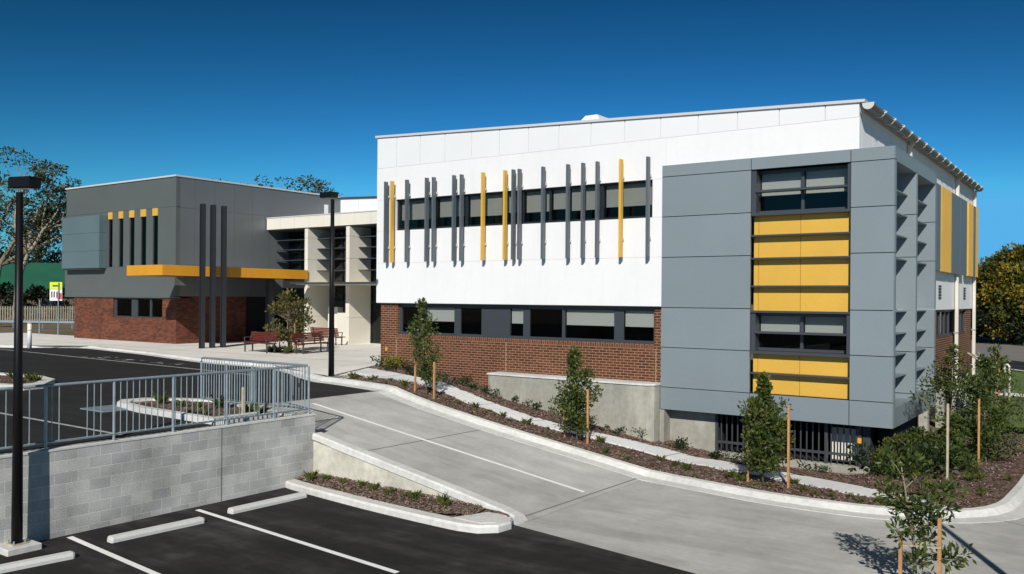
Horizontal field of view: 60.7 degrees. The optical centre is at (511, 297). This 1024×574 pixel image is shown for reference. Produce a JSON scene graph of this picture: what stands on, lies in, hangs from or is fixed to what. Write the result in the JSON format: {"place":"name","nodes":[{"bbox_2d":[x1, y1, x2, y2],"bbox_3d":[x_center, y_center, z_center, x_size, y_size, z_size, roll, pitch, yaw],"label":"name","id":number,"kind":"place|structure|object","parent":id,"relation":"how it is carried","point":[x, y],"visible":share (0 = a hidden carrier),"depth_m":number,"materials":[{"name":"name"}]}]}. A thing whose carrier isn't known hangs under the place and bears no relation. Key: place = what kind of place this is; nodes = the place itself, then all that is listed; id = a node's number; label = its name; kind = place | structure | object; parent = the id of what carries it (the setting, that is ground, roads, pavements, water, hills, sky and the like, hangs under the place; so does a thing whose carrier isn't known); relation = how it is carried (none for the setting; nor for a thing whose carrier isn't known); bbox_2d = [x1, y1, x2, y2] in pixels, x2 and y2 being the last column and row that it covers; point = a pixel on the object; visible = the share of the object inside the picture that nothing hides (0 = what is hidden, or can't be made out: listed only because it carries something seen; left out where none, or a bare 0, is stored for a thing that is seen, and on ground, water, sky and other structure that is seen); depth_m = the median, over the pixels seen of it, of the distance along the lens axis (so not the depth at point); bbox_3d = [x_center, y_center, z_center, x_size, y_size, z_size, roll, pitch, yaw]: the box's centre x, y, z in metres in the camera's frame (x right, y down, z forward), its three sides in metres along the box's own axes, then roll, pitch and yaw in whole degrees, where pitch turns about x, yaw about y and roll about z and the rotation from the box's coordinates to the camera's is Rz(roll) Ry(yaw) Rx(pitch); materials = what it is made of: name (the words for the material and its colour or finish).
{"place":"outdoors","nodes":[
{"label":"outdoors","id":0,"kind":"place"},
{"bbox_2d":[0,316,73,335],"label":"dry verge","id":1,"kind":"structure","parent":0,"point":[52,328],"depth_m":68.42,"materials":[{"name":"brown plant"}]},
{"bbox_2d":[0,281,26,319],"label":"dark bush","id":2,"kind":"object","parent":1,"relation":"on","point":[3,289],"visible":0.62,"depth_m":81.32,"materials":[{"name":"green plant"}]},
{"bbox_2d":[0,245,61,262],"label":"dark tree","id":3,"kind":"object","parent":1,"relation":"on","point":[42,255],"visible":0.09,"depth_m":118.46,"materials":[{"name":"green plant"}]},
{"bbox_2d":[0,177,66,275],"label":"gum tree","id":4,"kind":"object","parent":1,"relation":"on","point":[5,259],"visible":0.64,"depth_m":80.62,"materials":[{"name":"green plant"}]},
{"bbox_2d":[0,263,73,315],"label":"green roofed house","id":5,"kind":"structure","parent":1,"relation":"on","point":[43,274],"depth_m":106.83,"materials":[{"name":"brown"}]},
{"bbox_2d":[11,283,62,320],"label":"dark bush","id":6,"kind":"object","parent":1,"relation":"on","point":[31,294],"visible":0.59,"depth_m":82.61,"materials":[{"name":"green plant"}]},
{"bbox_2d":[0,306,73,322],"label":"picket fence","id":7,"kind":"object","parent":1,"relation":"on","point":[46,308],"visible":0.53,"depth_m":78.59,"materials":[{"name":"metal"}]},
{"bbox_2d":[0,320,73,328],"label":"rail barrier","id":8,"kind":"object","parent":1,"relation":"on","point":[42,322],"visible":0.56,"depth_m":67.52,"materials":[{"name":"metal"}]},
{"bbox_2d":[0,146,80,323],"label":"gum tree","id":9,"kind":"object","parent":1,"relation":"on","point":[40,173],"visible":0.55,"depth_m":78.99,"materials":[{"name":"green plant"}]},
{"bbox_2d":[49,284,73,320],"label":"dark bush","id":10,"kind":"object","parent":1,"relation":"on","point":[66,302],"visible":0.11,"depth_m":85.98,"materials":[{"name":"green plant"}]},
{"bbox_2d":[212,175,342,194],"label":"gum tree","id":11,"kind":"object","parent":1,"relation":"on","point":[319,186],"visible":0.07,"depth_m":95.99,"materials":[{"name":"green plant"}]},
{"bbox_2d":[0,333,380,378],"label":"plaza","id":12,"kind":"structure","parent":0,"point":[357,357],"depth_m":41.96,"materials":[{"name":"concrete"}]},
{"bbox_2d":[27,323,31,347],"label":"bollard","id":13,"kind":"object","parent":12,"relation":"on","point":[29,335],"visible":1,"depth_m":42.80,"materials":[{"name":"white"}]},
{"bbox_2d":[50,282,61,334],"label":"road sign","id":14,"kind":"object","parent":12,"relation":"on","point":[55,291],"visible":0.93,"depth_m":56.37,"materials":[{"name":"metal"}]},
{"bbox_2d":[62,174,340,343],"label":"grey wing","id":15,"kind":"structure","parent":12,"relation":"on","point":[130,257],"depth_m":50.01,"materials":[{"name":"metal"}]},
{"bbox_2d":[108,212,112,266],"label":"slot window","id":16,"kind":"structure","parent":15,"relation":"in","point":[110,214],"depth_m":50.85,"materials":[{"name":"grey"}]},
{"bbox_2d":[118,211,122,266],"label":"slot window","id":17,"kind":"structure","parent":15,"relation":"in","point":[120,216],"depth_m":50.23,"materials":[{"name":"grey"}]},
{"bbox_2d":[129,210,134,264],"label":"slot window","id":18,"kind":"structure","parent":15,"relation":"in","point":[132,212],"depth_m":49.60,"materials":[{"name":"grey"}]},
{"bbox_2d":[114,296,161,317],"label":"base window","id":19,"kind":"structure","parent":15,"relation":"in","point":[123,307],"depth_m":49.36,"materials":[{"name":"grey"}]},
{"bbox_2d":[140,209,145,264],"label":"slot window","id":20,"kind":"structure","parent":15,"relation":"in","point":[143,211],"depth_m":48.93,"materials":[{"name":"grey"}]},
{"bbox_2d":[152,208,157,264],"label":"slot window","id":21,"kind":"structure","parent":15,"relation":"in","point":[154,210],"depth_m":48.26,"materials":[{"name":"grey"}]},
{"bbox_2d":[199,203,205,348],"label":"blade post","id":22,"kind":"object","parent":12,"relation":"on","point":[202,258],"visible":1,"depth_m":43.39,"materials":[{"name":"metal"}]},
{"bbox_2d":[209,205,215,347],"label":"blade post","id":23,"kind":"object","parent":12,"relation":"on","point":[212,303],"visible":0.86,"depth_m":43.88,"materials":[{"name":"metal"}]},
{"bbox_2d":[220,206,226,346],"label":"blade post","id":24,"kind":"object","parent":12,"relation":"on","point":[223,277],"visible":1,"depth_m":44.40,"materials":[{"name":"metal"}]},
{"bbox_2d":[241,331,279,353],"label":"slatted bench","id":25,"kind":"object","parent":12,"relation":"on","point":[270,336],"visible":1,"depth_m":40.70,"materials":[{"name":"wood"}]},
{"bbox_2d":[260,350,311,353],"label":"plaza bed","id":26,"kind":"object","parent":12,"relation":"on","point":[283,352],"visible":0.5,"depth_m":40.56,"materials":[{"name":"brown plant"}]},
{"bbox_2d":[263,288,315,351],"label":"magnolia tree","id":27,"kind":"object","parent":26,"relation":"on","point":[287,306],"visible":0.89,"depth_m":40.90,"materials":[{"name":"green plant"}]},
{"bbox_2d":[291,332,328,353],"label":"slatted bench","id":28,"kind":"object","parent":12,"relation":"on","point":[309,337],"visible":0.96,"depth_m":40.53,"materials":[{"name":"wood"}]},
{"bbox_2d":[266,196,380,343],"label":"entrance block","id":29,"kind":"structure","parent":12,"relation":"on","point":[357,313],"depth_m":50.00,"materials":[{"name":"grey"}]},
{"bbox_2d":[310,327,342,345],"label":"slatted bench","id":30,"kind":"object","parent":12,"relation":"on","point":[324,330],"visible":0.7,"depth_m":47.20,"materials":[{"name":"wood"}]},
{"bbox_2d":[320,191,337,376],"bbox_3d":[-6.071,-0.443,28.911,0.580,6.090,0.302,0,0,39],"label":"street lamp","id":31,"kind":"object","parent":12,"relation":"on","point":[328,195],"visible":0.88,"depth_m":28.73,"materials":[{"name":"metal"}]},
{"bbox_2d":[0,348,381,453],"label":"car park","id":32,"kind":"structure","parent":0,"point":[59,368],"depth_m":25.24,"materials":[{"name":"asphalt"}]},
{"bbox_2d":[0,372,54,389],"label":"island kerb","id":33,"kind":"structure","parent":32,"relation":"on","point":[46,380],"depth_m":25.77,"materials":[{"name":"concrete"}]},
{"bbox_2d":[0,375,34,383],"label":"island mulch","id":34,"kind":"object","parent":33,"relation":"in","point":[5,379],"visible":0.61,"depth_m":26.75,"materials":[{"name":"brown soil"}]},
{"bbox_2d":[80,405,127,412],"bbox_3d":[-9.614,2.640,20.914,1.000,0.026,0.900,0,0,35],"label":"drain grate","id":35,"kind":"object","parent":32,"relation":"on","point":[107,408],"visible":0.59,"depth_m":20.80,"materials":[{"name":"metal"}]},
{"bbox_2d":[0,349,250,434],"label":"worn line marking","id":36,"kind":"object","parent":32,"relation":"on","point":[100,359],"visible":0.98,"depth_m":20.03,"materials":[{"name":"paint"}]},
{"bbox_2d":[0,345,324,380],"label":"plaza kerb","id":37,"kind":"structure","parent":32,"relation":"on","point":[314,377],"depth_m":38.19,"materials":[{"name":"concrete"}]},
{"bbox_2d":[117,398,279,424],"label":"island kerb","id":38,"kind":"structure","parent":32,"relation":"on","point":[168,414],"depth_m":19.55,"materials":[{"name":"concrete"}]},
{"bbox_2d":[132,401,245,416],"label":"island mulch","id":39,"kind":"object","parent":38,"relation":"in","point":[167,405],"visible":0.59,"depth_m":20.65,"materials":[{"name":"soil"}]},
{"bbox_2d":[150,389,170,403],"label":"grass tuft","id":40,"kind":"object","parent":39,"relation":"on","point":[160,400],"visible":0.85,"depth_m":21.27,"materials":[{"name":"plant"}]},
{"bbox_2d":[209,393,223,407],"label":"grass tuft","id":41,"kind":"object","parent":39,"relation":"on","point":[215,401],"visible":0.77,"depth_m":20.55,"materials":[{"name":"plant"}]},
{"bbox_2d":[245,400,258,412],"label":"grass tuft","id":42,"kind":"object","parent":39,"relation":"on","point":[247,408],"visible":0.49,"depth_m":19.66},
{"bbox_2d":[256,401,271,412],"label":"grass tuft","id":43,"kind":"object","parent":38,"relation":"on","point":[263,409],"visible":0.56,"depth_m":19.45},
{"bbox_2d":[241,387,243,412],"bbox_3d":[-5.992,2.357,19.521,0.060,0.732,0.060,0,0,35],"label":"timber stake","id":44,"kind":"object","parent":32,"relation":"on","point":[242,400],"visible":0.68,"depth_m":19.49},
{"bbox_2d":[0,487,694,573],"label":"car park","id":45,"kind":"structure","parent":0,"point":[213,545],"depth_m":14.41,"materials":[{"name":"asphalt"}]},
{"bbox_2d":[0,176,41,556],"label":"street lamp","id":46,"kind":"object","parent":45,"relation":"on","point":[17,544],"visible":0.92,"depth_m":14.14,"materials":[{"name":"metal"}]},
{"bbox_2d":[0,551,74,573],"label":"wheel stop","id":47,"kind":"object","parent":45,"relation":"on","point":[35,561],"visible":1,"depth_m":13.37,"materials":[{"name":"concrete"}]},
{"bbox_2d":[107,517,204,542],"bbox_3d":[-6.204,4.051,15.340,0.170,0.100,1.743,0,0,39],"label":"wheel stop","id":48,"kind":"object","parent":45,"relation":"on","point":[129,535],"visible":1,"depth_m":15.23,"materials":[{"name":"concrete"}]},
{"bbox_2d":[227,492,306,513],"bbox_3d":[-4.832,4.062,17.395,0.170,0.100,1.821,0,0,37],"label":"wheel stop","id":49,"kind":"object","parent":45,"relation":"on","point":[263,503],"visible":1,"depth_m":17.27,"materials":[{"name":"concrete"}]},
{"bbox_2d":[66,403,584,573],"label":"white line marking","id":50,"kind":"object","parent":45,"relation":"on","point":[117,557],"visible":1,"depth_m":14.93,"materials":[{"name":"paint"}]},
{"bbox_2d":[285,479,512,533],"bbox_3d":[-2.581,4.085,17.280,6.000,0.190,0.950,0,0,35],"label":"car park kerb","id":51,"kind":"object","parent":45,"relation":"on","point":[424,517],"visible":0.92,"depth_m":16.52,"materials":[{"name":"concrete"}]},
{"bbox_2d":[453,512,507,522],"bbox_3d":[-0.519,4.097,16.014,0.830,0.198,0.800,0,0,35],"label":"kerb nose","id":52,"kind":"object","parent":45,"relation":"on","point":[486,517],"visible":0.5,"depth_m":15.93,"materials":[{"name":"concrete"}]},
{"bbox_2d":[0,0,1023,265],"label":"sky","id":53,"kind":"structure","parent":0,"point":[237,91],"materials":[{"name":"blue"}]},
{"bbox_2d":[260,390,1023,573],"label":"concrete driveway","id":54,"kind":"structure","parent":0,"point":[695,532],"depth_m":16.76,"materials":[{"name":"concrete"}]},
{"bbox_2d":[312,432,526,525],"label":"ramp edge kerb","id":55,"kind":"structure","parent":54,"relation":"on","point":[432,482],"depth_m":17.72,"materials":[{"name":"concrete"}]},
{"bbox_2d":[311,377,1023,522],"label":"driveway kerb","id":56,"kind":"structure","parent":54,"relation":"on","point":[1009,506],"depth_m":19.56,"materials":[{"name":"concrete"}]},
{"bbox_2d":[368,430,1023,525],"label":"driveway joint","id":57,"kind":"object","parent":54,"relation":"on","point":[552,506],"visible":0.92,"depth_m":19.09,"materials":[{"name":"grey"}]},
{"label":"tree island","id":58,"kind":"structure","parent":54,"relation":"on","visible":0},
{"bbox_2d":[898,535,902,573],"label":"timber stake","id":59,"kind":"object","parent":58,"relation":"on","point":[900,556],"visible":1,"depth_m":12.32,"materials":[{"name":"wood"}]},
{"bbox_2d":[872,444,976,573],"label":"young tree","id":60,"kind":"object","parent":58,"relation":"on","point":[910,509],"visible":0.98,"depth_m":12.24,"materials":[{"name":"green plant"}]},
{"bbox_2d":[937,518,941,573],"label":"timber stake","id":61,"kind":"object","parent":58,"relation":"on","point":[939,556],"visible":1,"depth_m":12.03,"materials":[{"name":"wood"}]},
{"bbox_2d":[902,544,940,548],"bbox_3d":[5.683,3.455,12.176,0.522,0.060,0.050,0,0,35],"label":"tree tie","id":62,"kind":"object","parent":61,"relation":"attached to","point":[913,545],"visible":0.86,"depth_m":12.17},
{"bbox_2d":[314,305,1023,561],"bbox_3d":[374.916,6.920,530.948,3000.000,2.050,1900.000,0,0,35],"label":"ground","id":63,"kind":"structure","parent":0,"point":[932,425],"depth_m":34.93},
{"bbox_2d":[0,410,315,543],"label":"block wall","id":64,"kind":"structure","parent":63,"relation":"on","point":[74,488],"depth_m":16.37,"materials":[{"name":"concrete"}]},
{"bbox_2d":[0,357,309,449],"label":"railing","id":65,"kind":"object","parent":64,"relation":"on","point":[206,373],"visible":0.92,"depth_m":17.58,"materials":[{"name":"metal"}]},
{"bbox_2d":[294,472,508,516],"bbox_3d":[-2.452,3.974,17.630,5.753,0.150,0.947,0,0,39],"label":"garden bed","id":66,"kind":"object","parent":63,"relation":"on","point":[432,505],"visible":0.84,"depth_m":17.34,"materials":[{"name":"soil"}]},
{"bbox_2d":[302,469,318,481],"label":"grass tuft","id":67,"kind":"object","parent":66,"relation":"on","point":[309,476],"visible":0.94,"depth_m":18.97,"materials":[{"name":"plant"}]},
{"bbox_2d":[406,488,422,499],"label":"grass tuft","id":68,"kind":"object","parent":66,"relation":"on","point":[411,494],"visible":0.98,"depth_m":17.31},
{"bbox_2d":[313,440,513,524],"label":"ramp side wall","id":69,"kind":"structure","parent":63,"relation":"on","point":[332,461],"depth_m":18.77,"materials":[{"name":"concrete"}]},
{"bbox_2d":[346,369,962,513],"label":"footpath","id":70,"kind":"structure","parent":63,"relation":"on","point":[463,396],"depth_m":22.68,"materials":[{"name":"concrete"}]},
{"bbox_2d":[330,365,1023,508],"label":"mulch","id":71,"kind":"object","parent":63,"relation":"on","point":[996,484],"visible":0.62,"depth_m":21.38,"materials":[{"name":"soil"}]},
{"bbox_2d":[370,355,388,366],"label":"shrub","id":72,"kind":"object","parent":71,"relation":"on","point":[380,362],"visible":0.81,"depth_m":32.48,"materials":[{"name":"green plant"}]},
{"bbox_2d":[382,355,403,368],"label":"lime shrub","id":73,"kind":"object","parent":71,"relation":"on","point":[396,359],"visible":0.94,"depth_m":31.81,"materials":[{"name":"green plant"}]},
{"bbox_2d":[406,297,442,395],"bbox_3d":[-2.515,1.415,25.413,1.146,2.911,1.066,0,0,35],"label":"young tree","id":74,"kind":"object","parent":71,"relation":"on","point":[421,343],"visible":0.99,"depth_m":25.36,"materials":[{"name":"green plant"}]},
{"bbox_2d":[433,362,435,398],"bbox_3d":[-2.221,2.407,24.999,0.046,1.162,0.046,0,0,35],"label":"timber stake","id":75,"kind":"object","parent":71,"relation":"on","point":[434,364],"visible":0.82,"depth_m":24.98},
{"bbox_2d":[548,345,603,439],"bbox_3d":[1.646,2.455,22.624,1.344,2.524,1.446,0,0,-18],"label":"young tree","id":76,"kind":"object","parent":71,"relation":"on","point":[576,402],"visible":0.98,"depth_m":22.48,"materials":[{"name":"green plant"}]},
{"bbox_2d":[586,389,588,443],"bbox_3d":[1.932,3.079,22.307,0.046,1.492,0.046,0,0,35],"label":"timber stake","id":77,"kind":"object","parent":71,"relation":"on","point":[587,437],"visible":0.82,"depth_m":22.29,"materials":[{"name":"wood"}]},
{"bbox_2d":[672,434,691,450],"bbox_3d":[4.467,3.900,23.325,0.460,0.453,0.540,0,0,-37],"label":"shrub","id":78,"kind":"object","parent":71,"relation":"on","point":[679,440],"visible":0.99,"depth_m":23.30,"materials":[{"name":"green plant"}]},
{"bbox_2d":[737,371,795,483],"bbox_3d":[5.596,2.885,19.230,1.229,2.551,1.418,0,0,22],"label":"young tree","id":79,"kind":"object","parent":71,"relation":"on","point":[763,419],"visible":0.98,"depth_m":19.14,"materials":[{"name":"green plant"}]},
{"bbox_2d":[787,405,789,487],"bbox_3d":[5.989,3.266,18.952,0.046,1.892,0.046,0,0,35],"label":"timber stake","id":80,"kind":"object","parent":71,"relation":"on","point":[788,447],"visible":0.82,"depth_m":18.93,"materials":[{"name":"wood"}]},
{"bbox_2d":[797,461,816,470],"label":"shrub","id":81,"kind":"object","parent":71,"relation":"on","point":[809,465],"visible":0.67,"depth_m":23.13,"materials":[{"name":"green plant"}]},
{"bbox_2d":[838,442,882,471],"bbox_3d":[8.394,3.850,20.769,0.902,0.888,1.058,0,0,-30],"label":"shrub","id":82,"kind":"object","parent":71,"relation":"on","point":[866,458],"visible":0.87,"depth_m":20.79,"materials":[{"name":"green plant"}]},
{"bbox_2d":[867,461,883,475],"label":"shrub","id":83,"kind":"object","parent":71,"relation":"on","point":[871,466],"visible":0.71,"depth_m":20.25,"materials":[{"name":"green plant"}]},
{"bbox_2d":[871,431,930,473],"bbox_3d":[9.173,3.708,20.711,1.399,1.111,1.272,0,0,35],"label":"shrub","id":84,"kind":"object","parent":71,"relation":"on","point":[898,438],"visible":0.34,"depth_m":20.72,"materials":[{"name":"green plant"}]},
{"bbox_2d":[883,438,943,474],"bbox_3d":[9.204,3.707,19.901,1.256,1.054,1.071,0,0,39],"label":"shrub","id":85,"kind":"object","parent":71,"relation":"on","point":[916,447],"visible":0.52,"depth_m":19.84,"materials":[{"name":"green plant"}]},
{"bbox_2d":[889,425,941,463],"bbox_3d":[10.398,3.755,21.933,1.578,1.105,1.774,0,0,7],"label":"shrub","id":86,"kind":"object","parent":71,"relation":"on","point":[921,434],"visible":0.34,"depth_m":21.94,"materials":[{"name":"green plant"}]},
{"bbox_2d":[912,449,951,473],"bbox_3d":[9.883,3.848,20.628,0.921,0.680,0.777,0,0,39],"label":"shrub","id":87,"kind":"object","parent":71,"relation":"on","point":[935,461],"visible":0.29,"depth_m":20.43,"materials":[{"name":"green plant"}]},
{"bbox_2d":[914,439,966,475],"bbox_3d":[9.788,3.743,20.362,1.239,0.915,1.045,0,0,-21],"label":"shrub","id":88,"kind":"object","parent":71,"relation":"on","point":[934,452],"visible":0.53,"depth_m":20.26,"materials":[{"name":"green plant"}]},
{"bbox_2d":[908,343,977,427],"bbox_3d":[11.393,2.699,22.810,1.749,3.083,1.786,0,0,-37],"label":"young tree","id":89,"kind":"object","parent":71,"relation":"on","point":[952,382],"visible":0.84,"depth_m":22.77,"materials":[{"name":"green plant"}]},
{"bbox_2d":[946,403,948,480],"bbox_3d":[9.710,3.300,19.507,0.046,1.892,0.046,0,0,35],"label":"timber stake","id":90,"kind":"object","parent":71,"relation":"on","point":[947,451],"visible":0.82,"depth_m":19.49,"materials":[{"name":"wood"}]},
{"bbox_2d":[920,427,982,474],"bbox_3d":[10.527,3.679,20.909,1.290,1.189,1.566,0,0,11],"label":"shrub","id":91,"kind":"object","parent":71,"relation":"on","point":[959,450],"visible":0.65,"depth_m":20.70,"materials":[{"name":"green plant"}]},
{"bbox_2d":[962,471,978,481],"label":"grass tuft","id":92,"kind":"object","parent":71,"relation":"on","point":[971,478],"visible":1,"depth_m":19.64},
{"bbox_2d":[978,398,979,463],"bbox_3d":[11.616,3.380,21.772,0.046,1.762,0.046,0,0,35],"label":"timber stake","id":93,"kind":"object","parent":71,"relation":"on","point":[978,429],"visible":0.82,"depth_m":21.75,"materials":[{"name":"wood"}]},
{"bbox_2d":[935,352,1023,461],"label":"young tree","id":94,"kind":"object","parent":71,"relation":"on","point":[994,414],"visible":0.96,"depth_m":22.03,"materials":[{"name":"green plant"}]},
{"bbox_2d":[963,343,1023,442],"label":"young tree","id":95,"kind":"object","parent":71,"relation":"on","point":[996,356],"visible":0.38,"depth_m":24.70,"materials":[{"name":"green plant"}]},
{"bbox_2d":[375,99,982,474],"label":"white building","id":96,"kind":"structure","parent":63,"relation":"on","point":[643,263],"depth_m":26.45,"materials":[{"name":"grey"}]},
{"bbox_2d":[937,309,952,337],"bbox_3d":[17.046,0.984,34.600,0.100,1.060,4.200,0,0,35],"label":"side window","id":97,"kind":"structure","parent":96,"relation":"in","point":[944,317],"depth_m":34.58,"materials":[{"name":"grey"}]},
{"bbox_2d":[959,309,964,333],"bbox_3d":[19.454,1.003,38.011,0.100,1.060,1.850,0,0,35],"label":"side window","id":98,"kind":"structure","parent":96,"relation":"in","point":[961,311],"depth_m":38.49,"materials":[{"name":"grey"}]},
{"bbox_2d":[971,296,1004,342],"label":"dark bush","id":99,"kind":"object","parent":63,"relation":"on","point":[985,318],"visible":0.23,"depth_m":86.19,"materials":[{"name":"green plant"}]},
{"bbox_2d":[751,364,1023,393],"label":"verge lawn","id":100,"kind":"structure","parent":0,"point":[1019,376],"depth_m":47.46,"materials":[{"name":"green plant"}]},
{"bbox_2d":[938,395,1023,427],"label":"lawn","id":101,"kind":"structure","parent":0,"point":[1018,422],"depth_m":32.62,"materials":[{"name":"green plant"}]},
{"bbox_2d":[967,352,1010,399],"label":"bent handrails","id":102,"kind":"object","parent":101,"relation":"on","point":[976,358],"visible":0.42,"depth_m":37.62,"materials":[{"name":"beige"}]},
{"bbox_2d":[971,342,1023,361],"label":"street","id":103,"kind":"structure","parent":0,"point":[1015,352],"depth_m":74.91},
{"bbox_2d":[971,357,1023,369],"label":"street asphalt","id":104,"kind":"structure","parent":0,"point":[1018,365],"depth_m":58.60,"materials":[{"name":"asphalt"}]},
{"bbox_2d":[976,337,1023,345],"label":"verge","id":105,"kind":"structure","parent":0,"point":[988,340],"depth_m":91.53,"materials":[{"name":"green plant"}]},
{"bbox_2d":[976,287,990,338],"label":"dark tree","id":106,"kind":"object","parent":105,"relation":"on","point":[980,332],"visible":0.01,"depth_m":94.56,"materials":[{"name":"green plant"}]},
{"bbox_2d":[976,242,1023,341],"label":"golden tree","id":107,"kind":"object","parent":105,"relation":"on","point":[1000,279],"visible":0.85,"depth_m":85.74,"materials":[{"name":"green plant"}]},
{"bbox_2d":[995,313,1023,345],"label":"dark bush","id":108,"kind":"object","parent":105,"relation":"on","point":[1018,336],"visible":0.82,"depth_m":84.36,"materials":[{"name":"green plant"}]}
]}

